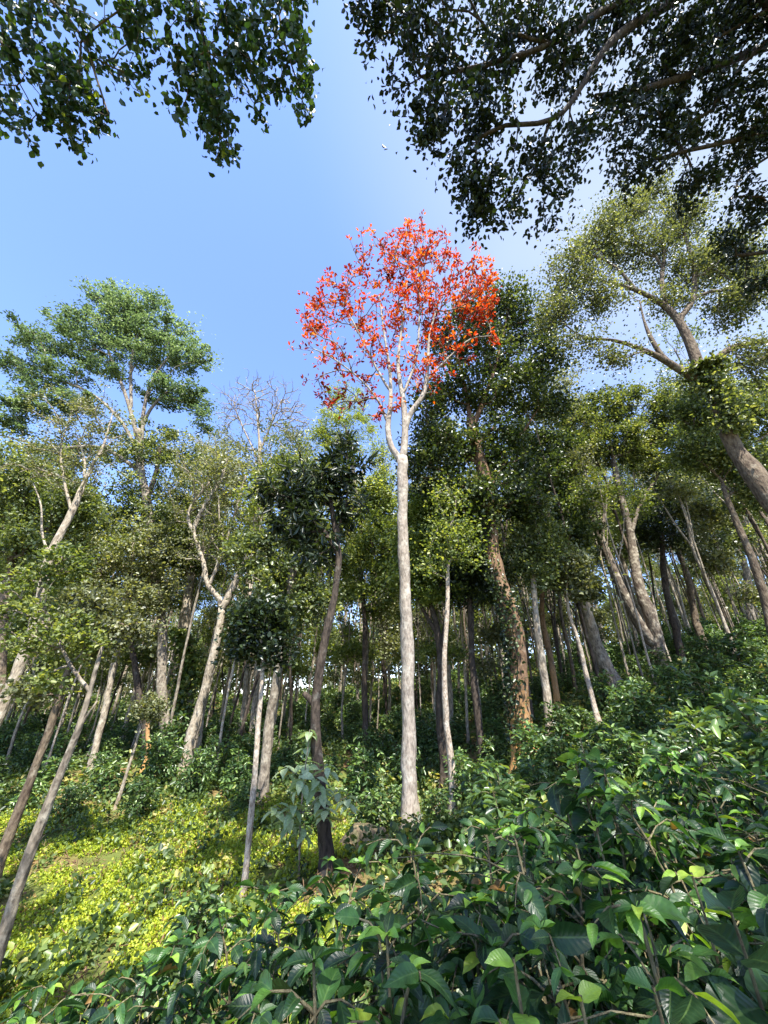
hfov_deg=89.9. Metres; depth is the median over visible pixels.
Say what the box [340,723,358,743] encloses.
coffee bush
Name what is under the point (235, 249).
sky
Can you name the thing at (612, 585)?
slender pole tree
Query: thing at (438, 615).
slender pole tree
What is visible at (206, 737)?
coffee bush
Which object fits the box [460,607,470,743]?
slender pole tree
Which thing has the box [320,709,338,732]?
coffee bush
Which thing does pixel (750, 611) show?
slender pole tree
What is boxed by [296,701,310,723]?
coffee bush
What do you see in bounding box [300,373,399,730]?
yellow feathery tree
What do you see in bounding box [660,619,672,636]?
coffee bush
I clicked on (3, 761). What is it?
coffee bush
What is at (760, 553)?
forest tree
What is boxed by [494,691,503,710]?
coffee bush
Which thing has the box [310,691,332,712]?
coffee bush
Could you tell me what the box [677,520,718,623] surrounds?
forest tree
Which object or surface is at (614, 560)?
forest tree
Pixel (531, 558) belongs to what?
pale slender tree
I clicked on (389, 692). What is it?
forest tree
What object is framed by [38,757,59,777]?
coffee bush
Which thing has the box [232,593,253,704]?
forest tree
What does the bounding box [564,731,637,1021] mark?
leafy shoot
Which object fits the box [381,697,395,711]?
coffee bush
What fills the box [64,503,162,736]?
slender pole tree
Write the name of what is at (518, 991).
leafy shoot
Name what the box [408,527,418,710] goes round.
slender pole tree
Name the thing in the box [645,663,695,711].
coffee bush
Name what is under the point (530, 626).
slender pole tree
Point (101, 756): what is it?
coffee bush
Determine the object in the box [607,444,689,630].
forest tree
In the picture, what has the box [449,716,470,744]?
coffee bush
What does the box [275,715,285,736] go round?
coffee bush
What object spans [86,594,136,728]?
forest tree
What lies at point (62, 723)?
forest tree
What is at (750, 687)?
coffee bush
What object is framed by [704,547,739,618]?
forest tree
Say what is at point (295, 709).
coffee bush
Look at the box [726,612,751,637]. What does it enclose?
coffee bush
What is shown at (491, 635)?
forest tree
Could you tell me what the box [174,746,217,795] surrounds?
coffee bush
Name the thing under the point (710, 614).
forest tree
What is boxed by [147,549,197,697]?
slender pole tree
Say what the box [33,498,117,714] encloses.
forest tree
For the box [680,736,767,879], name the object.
coffee bush
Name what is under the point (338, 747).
undergrowth
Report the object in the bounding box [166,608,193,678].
forest tree
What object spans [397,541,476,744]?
forest tree
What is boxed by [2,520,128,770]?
forest tree
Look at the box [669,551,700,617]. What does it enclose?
slender pole tree
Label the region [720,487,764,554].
forest tree
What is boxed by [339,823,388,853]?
boulder
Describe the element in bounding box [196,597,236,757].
thin sapling
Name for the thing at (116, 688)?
slender pole tree
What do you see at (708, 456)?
screen tree
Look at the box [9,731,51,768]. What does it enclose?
coffee bush
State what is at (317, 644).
forest tree
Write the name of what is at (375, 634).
forest tree
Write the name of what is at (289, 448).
slender pole tree
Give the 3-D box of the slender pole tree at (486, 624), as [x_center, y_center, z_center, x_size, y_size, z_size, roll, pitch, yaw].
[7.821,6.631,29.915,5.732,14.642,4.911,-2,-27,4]
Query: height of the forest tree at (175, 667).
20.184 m
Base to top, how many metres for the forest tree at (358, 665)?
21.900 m
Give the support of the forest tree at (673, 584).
on the ground at (84, 859)
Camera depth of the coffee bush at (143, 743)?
15.89 m
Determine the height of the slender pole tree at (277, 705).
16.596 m
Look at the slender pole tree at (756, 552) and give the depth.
32.64 m
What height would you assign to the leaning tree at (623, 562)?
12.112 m
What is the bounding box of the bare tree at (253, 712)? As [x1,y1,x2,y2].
[213,368,312,748]
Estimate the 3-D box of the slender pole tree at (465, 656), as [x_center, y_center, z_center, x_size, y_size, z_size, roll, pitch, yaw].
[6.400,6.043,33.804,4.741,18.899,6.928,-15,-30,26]
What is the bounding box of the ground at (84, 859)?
[0,655,760,1021]
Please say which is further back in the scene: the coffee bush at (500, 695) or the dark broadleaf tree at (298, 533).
the coffee bush at (500, 695)
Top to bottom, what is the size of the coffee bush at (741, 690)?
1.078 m
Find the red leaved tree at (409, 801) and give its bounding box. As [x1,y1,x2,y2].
[288,209,501,828]
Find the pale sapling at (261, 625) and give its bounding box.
[209,583,311,897]
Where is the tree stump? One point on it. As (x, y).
(147, 732)
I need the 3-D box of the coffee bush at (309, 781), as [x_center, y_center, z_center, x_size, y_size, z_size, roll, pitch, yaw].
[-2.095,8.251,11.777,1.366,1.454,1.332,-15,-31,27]
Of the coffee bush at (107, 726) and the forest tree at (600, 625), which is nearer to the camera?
the coffee bush at (107, 726)
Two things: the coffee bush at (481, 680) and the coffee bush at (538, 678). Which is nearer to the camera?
the coffee bush at (538, 678)
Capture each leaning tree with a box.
[0,373,146,726]
[0,537,122,968]
[0,569,171,882]
[490,414,622,691]
[540,542,626,725]
[581,498,656,660]
[609,470,721,665]
[633,468,732,654]
[654,512,761,632]
[695,477,767,621]
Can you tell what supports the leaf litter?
on the ground at (84, 859)
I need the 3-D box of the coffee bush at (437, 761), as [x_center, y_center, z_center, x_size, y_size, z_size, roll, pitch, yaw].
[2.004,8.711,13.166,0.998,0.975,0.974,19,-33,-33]
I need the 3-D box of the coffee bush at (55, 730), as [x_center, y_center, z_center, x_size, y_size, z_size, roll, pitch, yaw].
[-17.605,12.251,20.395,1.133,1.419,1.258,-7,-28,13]
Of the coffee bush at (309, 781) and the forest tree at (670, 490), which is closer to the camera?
the coffee bush at (309, 781)
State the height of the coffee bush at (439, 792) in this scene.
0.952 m
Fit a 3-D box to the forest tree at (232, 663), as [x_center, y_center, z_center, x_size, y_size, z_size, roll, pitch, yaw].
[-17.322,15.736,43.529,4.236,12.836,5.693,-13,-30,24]
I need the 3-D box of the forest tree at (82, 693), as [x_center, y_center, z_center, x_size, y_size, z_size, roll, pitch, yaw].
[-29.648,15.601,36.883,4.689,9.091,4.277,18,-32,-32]
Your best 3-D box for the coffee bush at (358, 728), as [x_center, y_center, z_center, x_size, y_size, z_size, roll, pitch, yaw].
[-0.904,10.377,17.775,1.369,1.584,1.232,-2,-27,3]
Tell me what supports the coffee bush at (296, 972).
on the ground at (84, 859)
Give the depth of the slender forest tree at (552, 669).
16.70 m
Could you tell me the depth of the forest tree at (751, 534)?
25.59 m
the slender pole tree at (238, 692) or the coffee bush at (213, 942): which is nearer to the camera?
the coffee bush at (213, 942)
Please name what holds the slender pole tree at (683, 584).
on the ground at (84, 859)
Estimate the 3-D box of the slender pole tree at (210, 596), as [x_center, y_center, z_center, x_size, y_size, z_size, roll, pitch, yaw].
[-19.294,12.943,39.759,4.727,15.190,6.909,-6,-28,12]
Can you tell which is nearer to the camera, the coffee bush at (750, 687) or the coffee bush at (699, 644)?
the coffee bush at (750, 687)
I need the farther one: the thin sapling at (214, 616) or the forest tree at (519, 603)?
the forest tree at (519, 603)
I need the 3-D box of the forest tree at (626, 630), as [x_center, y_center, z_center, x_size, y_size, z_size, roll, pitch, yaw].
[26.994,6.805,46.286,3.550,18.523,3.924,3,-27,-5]
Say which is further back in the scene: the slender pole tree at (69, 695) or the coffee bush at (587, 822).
the slender pole tree at (69, 695)
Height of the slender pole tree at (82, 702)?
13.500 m
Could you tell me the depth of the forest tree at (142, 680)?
27.01 m
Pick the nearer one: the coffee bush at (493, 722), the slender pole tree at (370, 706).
the coffee bush at (493, 722)
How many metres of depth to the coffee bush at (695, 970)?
1.03 m
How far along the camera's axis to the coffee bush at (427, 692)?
30.46 m
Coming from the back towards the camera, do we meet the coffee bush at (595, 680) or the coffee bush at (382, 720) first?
the coffee bush at (382, 720)
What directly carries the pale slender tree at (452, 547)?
on the ground at (84, 859)
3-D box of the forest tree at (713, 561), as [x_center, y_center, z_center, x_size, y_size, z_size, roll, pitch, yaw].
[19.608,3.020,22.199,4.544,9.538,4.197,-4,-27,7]
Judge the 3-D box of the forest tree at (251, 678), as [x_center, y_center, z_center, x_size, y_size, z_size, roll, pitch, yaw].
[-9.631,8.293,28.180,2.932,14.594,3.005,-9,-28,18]
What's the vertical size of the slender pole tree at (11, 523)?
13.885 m
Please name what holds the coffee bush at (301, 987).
on the ground at (84, 859)
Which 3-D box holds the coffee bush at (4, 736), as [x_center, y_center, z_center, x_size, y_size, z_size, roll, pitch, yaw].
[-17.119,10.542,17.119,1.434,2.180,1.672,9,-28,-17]
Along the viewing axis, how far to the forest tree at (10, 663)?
21.54 m
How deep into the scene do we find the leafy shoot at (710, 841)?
2.15 m
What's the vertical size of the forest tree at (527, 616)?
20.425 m
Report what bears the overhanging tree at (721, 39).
on the ground at (84, 859)
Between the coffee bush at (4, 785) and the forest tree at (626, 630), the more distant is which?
the forest tree at (626, 630)
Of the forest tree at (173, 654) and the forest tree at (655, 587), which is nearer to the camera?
the forest tree at (173, 654)
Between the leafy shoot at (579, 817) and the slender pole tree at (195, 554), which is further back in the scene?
the slender pole tree at (195, 554)
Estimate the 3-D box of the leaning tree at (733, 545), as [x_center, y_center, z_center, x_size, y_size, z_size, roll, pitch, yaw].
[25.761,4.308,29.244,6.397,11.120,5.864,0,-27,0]
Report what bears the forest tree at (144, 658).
on the ground at (84, 859)
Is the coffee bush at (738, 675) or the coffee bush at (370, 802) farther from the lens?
the coffee bush at (738, 675)
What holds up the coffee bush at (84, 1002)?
on the ground at (84, 859)
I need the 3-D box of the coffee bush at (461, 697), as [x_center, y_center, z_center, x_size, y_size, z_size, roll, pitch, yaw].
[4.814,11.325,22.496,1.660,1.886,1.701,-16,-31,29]
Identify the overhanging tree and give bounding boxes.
[0,0,323,177]
[341,0,767,329]
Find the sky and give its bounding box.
[0,0,767,697]
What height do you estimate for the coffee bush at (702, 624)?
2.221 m
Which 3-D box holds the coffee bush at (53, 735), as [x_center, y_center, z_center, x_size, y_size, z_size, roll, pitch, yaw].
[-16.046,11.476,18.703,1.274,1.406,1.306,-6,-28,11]
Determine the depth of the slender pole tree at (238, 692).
19.59 m
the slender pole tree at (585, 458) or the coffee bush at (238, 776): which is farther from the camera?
the slender pole tree at (585, 458)
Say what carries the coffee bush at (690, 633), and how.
on the ground at (84, 859)
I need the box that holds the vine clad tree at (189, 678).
[130,491,241,744]
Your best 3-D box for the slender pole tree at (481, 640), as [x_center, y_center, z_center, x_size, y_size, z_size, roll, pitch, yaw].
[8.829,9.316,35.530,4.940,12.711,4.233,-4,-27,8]
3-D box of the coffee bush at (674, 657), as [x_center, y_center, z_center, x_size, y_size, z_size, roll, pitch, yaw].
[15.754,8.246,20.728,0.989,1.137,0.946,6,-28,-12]
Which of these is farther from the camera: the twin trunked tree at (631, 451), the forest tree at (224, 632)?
the forest tree at (224, 632)
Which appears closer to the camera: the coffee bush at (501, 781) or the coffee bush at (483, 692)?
the coffee bush at (501, 781)
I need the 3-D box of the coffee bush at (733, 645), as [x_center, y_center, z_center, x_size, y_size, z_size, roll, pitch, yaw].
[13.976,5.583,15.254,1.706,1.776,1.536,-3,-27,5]
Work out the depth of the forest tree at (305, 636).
41.95 m
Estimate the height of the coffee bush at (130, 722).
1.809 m
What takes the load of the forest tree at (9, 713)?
on the ground at (84, 859)
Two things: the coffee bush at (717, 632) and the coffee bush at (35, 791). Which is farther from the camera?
the coffee bush at (717, 632)
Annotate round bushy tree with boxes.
[318,470,411,753]
[376,479,513,787]
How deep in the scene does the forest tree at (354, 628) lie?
57.02 m
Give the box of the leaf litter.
[0,660,756,1018]
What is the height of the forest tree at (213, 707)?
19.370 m
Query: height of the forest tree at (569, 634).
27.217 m
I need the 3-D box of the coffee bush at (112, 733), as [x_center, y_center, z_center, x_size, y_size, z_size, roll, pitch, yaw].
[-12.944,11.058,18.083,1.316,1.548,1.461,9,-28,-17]
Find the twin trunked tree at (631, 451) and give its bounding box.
[539,379,690,674]
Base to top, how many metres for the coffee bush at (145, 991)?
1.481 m
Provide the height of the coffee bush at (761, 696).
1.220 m
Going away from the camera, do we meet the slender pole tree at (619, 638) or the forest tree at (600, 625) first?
the slender pole tree at (619, 638)
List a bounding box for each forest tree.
[2,429,105,569]
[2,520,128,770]
[5,532,101,723]
[6,573,59,679]
[7,586,55,661]
[8,583,61,650]
[9,508,199,774]
[10,584,42,721]
[10,634,61,717]
[28,654,94,730]
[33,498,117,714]
[58,604,106,707]
[58,673,93,720]
[60,656,109,728]
[77,600,153,747]
[85,494,199,762]
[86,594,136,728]
[105,553,208,753]
[110,541,171,720]
[112,657,138,703]
[123,437,224,740]
[128,644,169,698]
[130,573,178,699]
[152,568,182,695]
[155,433,241,721]
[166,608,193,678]
[167,469,232,703]
[167,613,178,663]
[179,592,208,616]
[191,601,230,689]
[191,606,232,693]
[195,564,225,648]
[197,585,234,712]
[206,501,360,806]
[209,531,238,695]
[209,559,252,718]
[219,481,272,721]
[223,604,242,678]
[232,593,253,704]
[232,635,242,698]
[234,583,261,682]
[237,457,325,743]
[243,441,322,748]
[246,532,277,718]
[264,668,272,682]
[266,553,296,702]
[268,604,320,722]
[286,447,328,738]
[293,617,318,700]
[294,572,316,700]
[299,567,346,662]
[303,575,319,684]
[314,604,327,665]
[319,554,385,740]
[321,450,364,627]
[322,620,358,695]
[333,612,348,687]
[339,531,353,692]
[341,485,366,702]
[342,566,357,683]
[345,590,416,728]
[352,597,371,683]
[357,593,384,698]
[369,621,382,677]
[373,452,397,714]
[379,594,424,665]
[387,585,416,688]
[392,443,435,716]
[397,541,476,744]
[397,606,431,690]
[410,414,465,725]
[411,607,448,687]
[414,603,460,679]
[441,616,460,669]
[442,473,461,701]
[451,600,489,658]
[458,471,469,690]
[463,494,496,681]
[463,578,533,717]
[466,466,513,714]
[476,610,487,665]
[481,601,504,652]
[503,460,564,694]
[511,529,534,662]
[512,587,532,628]
[517,496,536,624]
[517,592,533,631]
[520,514,594,709]
[523,586,577,676]
[529,594,561,635]
[540,358,639,653]
[549,463,590,674]
[550,592,565,656]
[551,592,566,669]
[556,596,567,643]
[562,592,617,643]
[565,599,571,650]
[573,428,634,641]
[586,449,639,635]
[587,483,623,642]
[591,561,607,648]
[594,548,629,641]
[600,599,629,640]
[602,440,656,610]
[602,587,628,630]
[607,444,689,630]
[612,432,705,621]
[623,466,685,628]
[638,417,738,659]
[639,549,666,624]
[640,550,666,622]
[649,556,662,589]
[654,549,691,631]
[656,575,712,627]
[660,559,690,620]
[662,488,767,637]
[664,370,767,545]
[665,388,752,553]
[665,465,767,577]
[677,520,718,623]
[678,581,711,629]
[680,583,721,625]
[700,592,727,625]
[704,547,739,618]
[706,475,765,569]
[707,561,740,611]
[708,595,731,628]
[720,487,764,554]
[723,546,744,616]
[724,560,760,607]
[725,374,766,460]
[754,511,767,573]
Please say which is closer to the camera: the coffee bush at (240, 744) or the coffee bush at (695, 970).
the coffee bush at (695, 970)
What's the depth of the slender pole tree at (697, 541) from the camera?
25.96 m
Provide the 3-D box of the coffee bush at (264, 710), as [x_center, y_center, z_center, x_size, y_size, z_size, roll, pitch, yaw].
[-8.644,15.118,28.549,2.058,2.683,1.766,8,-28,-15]
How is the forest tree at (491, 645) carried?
on the ground at (84, 859)
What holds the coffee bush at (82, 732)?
on the ground at (84, 859)
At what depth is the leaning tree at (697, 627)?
26.02 m
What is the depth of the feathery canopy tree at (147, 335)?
26.08 m
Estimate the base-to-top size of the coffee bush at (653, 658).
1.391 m
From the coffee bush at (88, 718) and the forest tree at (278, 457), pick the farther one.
the coffee bush at (88, 718)
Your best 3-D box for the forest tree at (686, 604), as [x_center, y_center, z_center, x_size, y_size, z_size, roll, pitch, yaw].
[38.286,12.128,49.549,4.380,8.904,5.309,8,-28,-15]
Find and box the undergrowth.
[0,617,767,1023]
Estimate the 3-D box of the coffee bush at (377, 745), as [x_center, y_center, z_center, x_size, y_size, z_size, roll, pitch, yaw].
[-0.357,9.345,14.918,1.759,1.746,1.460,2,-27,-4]
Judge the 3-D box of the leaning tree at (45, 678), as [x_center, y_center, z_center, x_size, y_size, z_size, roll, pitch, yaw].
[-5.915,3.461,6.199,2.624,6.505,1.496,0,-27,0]
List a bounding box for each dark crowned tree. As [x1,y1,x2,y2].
[53,400,211,765]
[431,527,521,768]
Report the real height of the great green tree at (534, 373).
21.645 m
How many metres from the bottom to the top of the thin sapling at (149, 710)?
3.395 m
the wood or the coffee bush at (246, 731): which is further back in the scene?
the wood
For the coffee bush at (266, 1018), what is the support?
on the ground at (84, 859)
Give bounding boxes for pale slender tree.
[410,469,511,816]
[498,507,592,738]
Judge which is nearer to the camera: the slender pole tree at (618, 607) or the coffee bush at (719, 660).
the coffee bush at (719, 660)
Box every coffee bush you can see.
[0,716,32,758]
[0,721,20,764]
[0,754,15,783]
[0,783,11,802]
[0,959,123,1023]
[1,720,24,741]
[5,731,43,763]
[5,777,47,813]
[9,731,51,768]
[18,716,36,737]
[22,711,36,723]
[25,707,59,734]
[32,731,77,769]
[37,756,76,787]
[38,727,66,744]
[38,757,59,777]
[44,732,69,757]
[49,780,93,821]
[63,717,83,734]
[67,955,186,1023]
[69,719,90,739]
[81,747,128,786]
[82,760,132,801]
[83,719,115,739]
[83,736,123,763]
[84,732,106,750]
[85,709,97,729]
[100,728,123,758]
[105,714,124,732]
[108,718,137,735]
[108,774,166,825]
[109,703,130,725]
[113,722,140,754]
[114,703,136,721]
[114,915,251,1023]
[132,732,191,792]
[133,733,161,768]
[145,711,196,778]
[154,881,227,984]
[167,886,341,1023]
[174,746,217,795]
[184,726,218,755]
[194,965,278,1023]
[203,736,244,781]
[206,856,397,1023]
[207,714,248,748]
[216,745,252,806]
[224,945,462,1023]
[226,733,254,758]
[228,782,261,817]
[229,710,247,731]
[236,721,249,736]
[246,717,275,750]
[257,964,378,1023]
[261,697,268,720]
[261,724,277,748]
[270,740,299,781]
[273,871,446,1023]
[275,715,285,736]
[275,726,293,742]
[285,700,303,725]
[286,719,310,742]
[287,729,307,750]
[287,756,335,806]
[290,796,316,838]
[293,744,311,764]
[294,709,321,736]
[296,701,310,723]
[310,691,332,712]
[316,819,549,1023]
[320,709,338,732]
[325,755,340,777]
[327,690,352,715]
[333,742,388,804]
[334,901,506,1023]
[337,705,347,719]
[338,695,362,729]
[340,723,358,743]
[343,700,362,722]
[348,785,396,835]
[350,717,377,750]
[351,689,369,706]
[352,727,396,773]
[368,700,380,716]
[375,714,389,732]
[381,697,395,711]
[383,783,401,818]
[384,710,401,743]
[385,743,426,790]
[390,705,401,717]
[391,685,400,702]
[393,812,684,1023]
[397,818,600,1018]
[399,707,433,737]
[401,720,428,752]
[404,997,569,1023]
[414,688,424,702]
[417,709,452,767]
[417,786,450,829]
[419,686,436,706]
[427,698,464,725]
[429,752,439,780]
[442,747,475,794]
[445,752,491,816]
[447,670,463,687]
[447,761,508,835]
[448,780,583,917]
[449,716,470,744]
[452,685,470,705]
[453,688,472,717]
[461,754,551,884]
[467,686,495,706]
[469,666,489,685]
[471,991,530,1023]
[473,886,739,1023]
[477,734,510,771]
[480,675,507,707]
[480,696,504,720]
[480,806,627,1006]
[482,717,507,746]
[491,752,761,1023]
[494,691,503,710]
[508,720,558,779]
[510,757,561,806]
[528,678,542,703]
[530,674,552,698]
[533,735,574,782]
[539,701,572,734]
[540,700,584,751]
[546,657,557,671]
[548,671,559,684]
[555,645,572,668]
[556,659,569,675]
[557,671,581,695]
[557,1001,620,1023]
[559,654,590,685]
[561,755,619,797]
[563,935,767,1023]
[565,776,677,893]
[566,661,583,687]
[566,705,599,739]
[566,800,761,1021]
[570,641,586,660]
[571,671,614,712]
[573,720,633,775]
[576,789,767,1021]
[579,800,611,837]
[588,640,628,674]
[589,668,608,692]
[593,723,663,792]
[602,684,639,725]
[606,643,627,659]
[607,677,673,737]
[618,675,653,700]
[621,654,647,673]
[624,641,635,656]
[629,740,757,934]
[631,728,666,747]
[633,735,713,799]
[635,717,758,831]
[636,640,668,656]
[640,646,672,676]
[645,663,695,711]
[647,662,675,686]
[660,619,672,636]
[662,627,671,639]
[664,632,692,654]
[664,656,747,742]
[670,654,681,665]
[673,705,748,767]
[675,768,767,941]
[679,634,721,671]
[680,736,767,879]
[681,636,694,647]
[682,627,695,638]
[689,619,717,630]
[695,686,767,817]
[698,688,748,720]
[700,617,718,635]
[702,623,717,644]
[704,629,739,655]
[704,629,765,669]
[704,653,741,680]
[704,836,767,978]
[725,667,753,692]
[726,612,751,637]
[730,620,766,643]
[731,622,767,649]
[735,637,767,660]
[736,637,767,674]
[737,720,766,769]
[740,656,767,697]
[741,676,767,698]
[743,695,765,753]
[748,619,764,632]
[760,975,767,1008]
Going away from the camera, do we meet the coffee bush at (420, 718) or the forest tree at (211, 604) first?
the coffee bush at (420, 718)
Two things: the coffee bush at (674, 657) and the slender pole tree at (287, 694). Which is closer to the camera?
the coffee bush at (674, 657)
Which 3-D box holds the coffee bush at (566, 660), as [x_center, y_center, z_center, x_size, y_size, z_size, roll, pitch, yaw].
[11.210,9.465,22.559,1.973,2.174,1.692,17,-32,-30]
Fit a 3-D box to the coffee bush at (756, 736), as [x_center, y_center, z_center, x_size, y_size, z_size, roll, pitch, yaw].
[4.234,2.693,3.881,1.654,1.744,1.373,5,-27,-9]
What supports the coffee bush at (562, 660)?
on the ground at (84, 859)
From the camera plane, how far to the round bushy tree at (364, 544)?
19.49 m
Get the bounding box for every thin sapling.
[111,687,193,810]
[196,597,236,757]
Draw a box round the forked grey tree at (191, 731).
[152,417,277,777]
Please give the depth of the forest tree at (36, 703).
25.54 m
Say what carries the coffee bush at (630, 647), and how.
on the ground at (84, 859)
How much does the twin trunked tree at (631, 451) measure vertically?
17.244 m
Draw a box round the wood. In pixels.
[26,558,767,700]
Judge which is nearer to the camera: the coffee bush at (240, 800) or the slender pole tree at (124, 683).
the coffee bush at (240, 800)
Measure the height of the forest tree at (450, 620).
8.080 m
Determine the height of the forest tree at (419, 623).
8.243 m
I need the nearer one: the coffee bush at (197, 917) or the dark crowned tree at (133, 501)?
the coffee bush at (197, 917)
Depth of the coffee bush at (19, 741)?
18.70 m
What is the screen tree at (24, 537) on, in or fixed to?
on the ground at (84, 859)
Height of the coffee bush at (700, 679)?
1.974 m
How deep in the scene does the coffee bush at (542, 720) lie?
14.44 m
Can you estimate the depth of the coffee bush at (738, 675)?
11.21 m
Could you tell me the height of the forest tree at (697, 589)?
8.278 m
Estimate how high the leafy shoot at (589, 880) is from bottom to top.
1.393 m
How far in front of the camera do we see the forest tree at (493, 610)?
21.50 m
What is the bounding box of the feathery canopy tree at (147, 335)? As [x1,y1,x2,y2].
[0,275,223,735]
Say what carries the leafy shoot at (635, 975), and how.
on the ground at (84, 859)
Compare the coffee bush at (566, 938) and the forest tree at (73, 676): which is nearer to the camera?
the coffee bush at (566, 938)
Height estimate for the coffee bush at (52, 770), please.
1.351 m
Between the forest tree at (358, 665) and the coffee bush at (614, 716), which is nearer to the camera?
the coffee bush at (614, 716)
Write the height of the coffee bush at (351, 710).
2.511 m
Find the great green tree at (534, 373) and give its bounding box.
[386,266,584,773]
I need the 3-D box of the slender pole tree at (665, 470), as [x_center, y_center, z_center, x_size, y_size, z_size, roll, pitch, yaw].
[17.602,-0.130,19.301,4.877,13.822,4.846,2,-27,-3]
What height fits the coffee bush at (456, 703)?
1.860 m
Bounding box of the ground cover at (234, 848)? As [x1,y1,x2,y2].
[0,791,373,1023]
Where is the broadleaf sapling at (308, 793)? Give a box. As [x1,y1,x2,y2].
[260,730,362,880]
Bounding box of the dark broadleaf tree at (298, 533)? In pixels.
[245,429,378,872]
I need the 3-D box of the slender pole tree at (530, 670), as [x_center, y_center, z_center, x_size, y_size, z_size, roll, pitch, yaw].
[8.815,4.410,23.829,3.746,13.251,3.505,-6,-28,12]
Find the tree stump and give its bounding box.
[137,723,150,775]
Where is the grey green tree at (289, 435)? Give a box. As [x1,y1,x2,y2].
[181,417,325,735]
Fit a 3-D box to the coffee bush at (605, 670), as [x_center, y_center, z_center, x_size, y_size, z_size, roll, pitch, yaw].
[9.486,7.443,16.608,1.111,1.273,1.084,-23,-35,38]
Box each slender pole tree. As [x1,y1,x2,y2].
[0,493,54,555]
[0,540,80,627]
[20,516,111,736]
[44,513,159,767]
[58,566,123,718]
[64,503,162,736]
[76,598,121,716]
[102,538,185,734]
[111,576,166,730]
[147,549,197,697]
[158,574,204,728]
[162,506,238,706]
[166,433,266,736]
[177,578,222,637]
[177,610,202,637]
[186,507,265,757]
[200,566,238,603]
[204,551,253,726]
[205,456,289,773]
[225,495,281,748]
[249,410,357,510]
[273,495,330,741]
[277,551,320,749]
[284,603,322,717]
[287,554,334,725]
[304,547,351,726]
[313,484,383,598]
[341,581,356,691]
[348,471,395,725]
[348,533,387,652]
[357,529,394,718]
[382,589,385,701]
[384,501,394,707]
[394,589,421,725]
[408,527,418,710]
[409,531,432,707]
[420,602,458,688]
[452,406,535,723]
[459,611,467,684]
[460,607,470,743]
[465,523,482,723]
[477,602,484,680]
[484,520,502,689]
[499,511,534,642]
[500,367,605,705]
[501,419,599,694]
[503,510,532,690]
[515,573,538,670]
[533,492,591,677]
[536,470,563,673]
[549,461,663,687]
[551,466,633,676]
[558,391,627,551]
[558,438,644,680]
[594,489,632,667]
[594,546,626,636]
[598,479,674,660]
[610,524,629,594]
[617,553,651,578]
[626,466,688,599]
[626,485,683,632]
[628,476,688,602]
[638,470,736,635]
[639,308,767,525]
[639,551,679,638]
[641,557,670,626]
[646,323,727,419]
[648,390,751,503]
[650,452,736,637]
[665,523,721,631]
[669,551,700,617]
[671,383,767,558]
[677,484,755,619]
[710,426,767,552]
[720,489,767,585]
[721,502,767,574]
[728,542,762,617]
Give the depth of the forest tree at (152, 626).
40.43 m
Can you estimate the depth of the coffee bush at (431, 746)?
14.64 m
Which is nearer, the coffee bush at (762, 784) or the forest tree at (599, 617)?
the coffee bush at (762, 784)
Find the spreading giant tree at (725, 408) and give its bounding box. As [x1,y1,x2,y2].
[518,155,767,513]
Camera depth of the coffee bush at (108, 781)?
12.41 m
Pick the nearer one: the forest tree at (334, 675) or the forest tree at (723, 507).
the forest tree at (723, 507)
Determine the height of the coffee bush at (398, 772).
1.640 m
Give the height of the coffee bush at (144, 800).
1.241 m
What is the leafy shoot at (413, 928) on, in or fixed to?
on the ground at (84, 859)
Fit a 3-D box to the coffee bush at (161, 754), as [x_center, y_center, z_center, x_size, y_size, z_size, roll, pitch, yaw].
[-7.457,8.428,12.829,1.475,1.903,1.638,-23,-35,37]
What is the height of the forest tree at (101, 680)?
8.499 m
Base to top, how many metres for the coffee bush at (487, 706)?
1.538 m
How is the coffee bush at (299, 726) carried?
on the ground at (84, 859)
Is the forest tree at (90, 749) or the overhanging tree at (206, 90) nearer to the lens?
the overhanging tree at (206, 90)
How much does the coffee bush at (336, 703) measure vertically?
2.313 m
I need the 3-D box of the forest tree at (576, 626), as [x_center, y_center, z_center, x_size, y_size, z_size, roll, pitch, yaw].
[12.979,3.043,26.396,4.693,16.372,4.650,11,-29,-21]
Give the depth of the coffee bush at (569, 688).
19.09 m
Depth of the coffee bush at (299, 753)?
15.22 m
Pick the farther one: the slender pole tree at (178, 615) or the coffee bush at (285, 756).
the slender pole tree at (178, 615)
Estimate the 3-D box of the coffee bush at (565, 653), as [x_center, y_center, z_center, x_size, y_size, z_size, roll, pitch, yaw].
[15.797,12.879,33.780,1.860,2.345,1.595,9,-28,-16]
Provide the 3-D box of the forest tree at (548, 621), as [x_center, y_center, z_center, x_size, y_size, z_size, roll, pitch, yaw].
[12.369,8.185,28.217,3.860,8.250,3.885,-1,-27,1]
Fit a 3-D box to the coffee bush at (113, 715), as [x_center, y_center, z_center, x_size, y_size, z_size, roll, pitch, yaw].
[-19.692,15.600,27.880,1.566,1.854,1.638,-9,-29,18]
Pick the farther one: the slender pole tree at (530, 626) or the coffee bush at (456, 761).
the slender pole tree at (530, 626)
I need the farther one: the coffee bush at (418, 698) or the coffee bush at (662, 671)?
the coffee bush at (418, 698)
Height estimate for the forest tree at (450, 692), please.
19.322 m
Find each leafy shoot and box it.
[390,846,437,940]
[462,893,508,1012]
[485,948,541,1023]
[555,980,600,1023]
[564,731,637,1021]
[582,821,631,1012]
[623,966,685,1023]
[673,866,735,967]
[693,885,767,1023]
[696,793,760,941]
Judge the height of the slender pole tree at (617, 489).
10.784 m
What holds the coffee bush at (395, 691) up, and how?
on the ground at (84, 859)
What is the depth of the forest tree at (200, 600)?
41.43 m
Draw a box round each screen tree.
[0,427,126,693]
[647,371,767,634]

